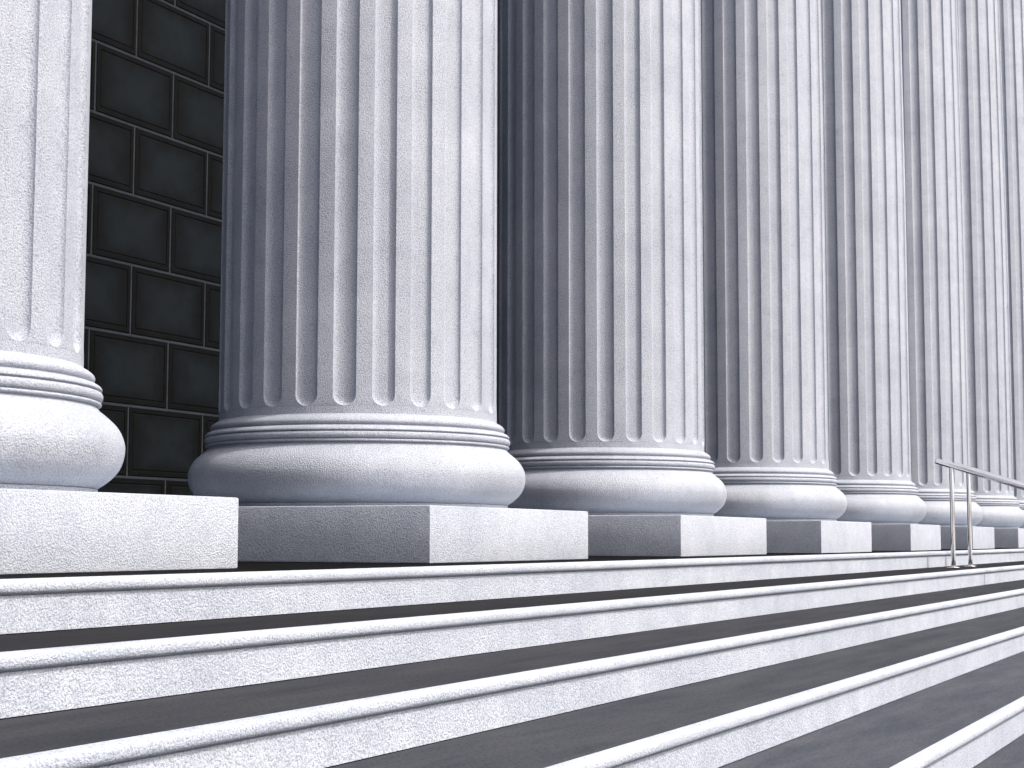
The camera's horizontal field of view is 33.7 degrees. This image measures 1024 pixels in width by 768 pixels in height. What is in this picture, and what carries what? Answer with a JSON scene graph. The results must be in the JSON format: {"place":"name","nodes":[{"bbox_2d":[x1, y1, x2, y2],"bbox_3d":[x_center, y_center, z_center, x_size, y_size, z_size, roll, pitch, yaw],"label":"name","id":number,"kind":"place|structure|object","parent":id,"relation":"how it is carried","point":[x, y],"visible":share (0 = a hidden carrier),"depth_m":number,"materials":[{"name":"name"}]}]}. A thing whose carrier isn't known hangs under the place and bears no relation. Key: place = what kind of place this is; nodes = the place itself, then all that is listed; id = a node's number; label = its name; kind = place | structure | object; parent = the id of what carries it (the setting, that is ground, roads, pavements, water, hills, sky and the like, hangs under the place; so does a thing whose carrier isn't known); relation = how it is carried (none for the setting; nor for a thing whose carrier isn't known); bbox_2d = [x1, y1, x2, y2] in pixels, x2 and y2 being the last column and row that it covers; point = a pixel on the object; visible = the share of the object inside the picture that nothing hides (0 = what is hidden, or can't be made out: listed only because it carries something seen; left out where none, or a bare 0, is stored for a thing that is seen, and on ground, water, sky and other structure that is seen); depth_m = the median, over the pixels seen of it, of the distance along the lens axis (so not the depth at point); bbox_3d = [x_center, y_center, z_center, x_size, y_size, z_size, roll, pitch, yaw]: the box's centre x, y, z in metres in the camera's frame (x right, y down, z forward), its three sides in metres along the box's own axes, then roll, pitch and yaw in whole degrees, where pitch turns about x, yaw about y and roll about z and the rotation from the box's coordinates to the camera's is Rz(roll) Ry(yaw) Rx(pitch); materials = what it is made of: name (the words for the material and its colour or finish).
{"place":"outdoors","nodes":[
{"label":"outdoors","id":0,"kind":"place"},
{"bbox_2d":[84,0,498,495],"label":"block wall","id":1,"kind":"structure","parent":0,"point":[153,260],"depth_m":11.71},
{"bbox_2d":[718,651,1023,767],"bbox_3d":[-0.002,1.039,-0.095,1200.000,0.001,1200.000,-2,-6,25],"label":"step","id":2,"kind":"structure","parent":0,"point":[871,709],"depth_m":9.35,"materials":[{"name":"white stone"}]},
{"bbox_2d":[0,549,1023,767],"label":"stone staircase","id":3,"kind":"structure","parent":2,"relation":"on","point":[972,719],"depth_m":5.83,"materials":[{"name":"white stone"}]},
{"bbox_2d":[0,0,238,574],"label":"fluted column","id":4,"kind":"structure","parent":3,"relation":"on","point":[62,449],"depth_m":5.84,"materials":[{"name":"stone"}]},
{"bbox_2d":[188,0,587,562],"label":"fluted column","id":5,"kind":"structure","parent":3,"relation":"on","point":[356,422],"depth_m":8.64,"materials":[{"name":"stone"}]},
{"bbox_2d":[498,0,766,556],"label":"fluted column","id":6,"kind":"structure","parent":3,"relation":"on","point":[600,338],"depth_m":11.83,"materials":[{"name":"stone"}]},
{"bbox_2d":[700,0,871,552],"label":"fluted column","id":7,"kind":"structure","parent":3,"relation":"on","point":[766,445],"depth_m":14.97,"materials":[{"name":"stone"}]},
{"bbox_2d":[821,0,940,550],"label":"fluted column","id":8,"kind":"structure","parent":3,"relation":"on","point":[869,439],"depth_m":18.14,"materials":[{"name":"stone"}]},
{"bbox_2d":[900,0,994,548],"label":"fluted column","id":9,"kind":"structure","parent":3,"relation":"on","point":[938,388],"depth_m":21.32,"materials":[{"name":"stone"}]},
{"bbox_2d":[935,458,1023,567],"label":"handrail","id":10,"kind":"object","parent":3,"relation":"on","point":[951,466],"visible":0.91,"depth_m":15.97,"materials":[{"name":"silver metal"}]},
{"bbox_2d":[954,462,1023,566],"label":"handrail","id":11,"kind":"object","parent":3,"relation":"on","point":[969,517],"visible":0.7,"depth_m":16.76,"materials":[{"name":"silver metal"}]},
{"bbox_2d":[957,0,1023,547],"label":"fluted column","id":12,"kind":"structure","parent":3,"relation":"on","point":[986,292],"depth_m":24.50,"materials":[{"name":"stone"}]},
{"bbox_2d":[999,0,1023,527],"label":"fluted column","id":13,"kind":"structure","parent":3,"relation":"on","point":[1011,13],"depth_m":27.71,"materials":[{"name":"stone"}]}
]}

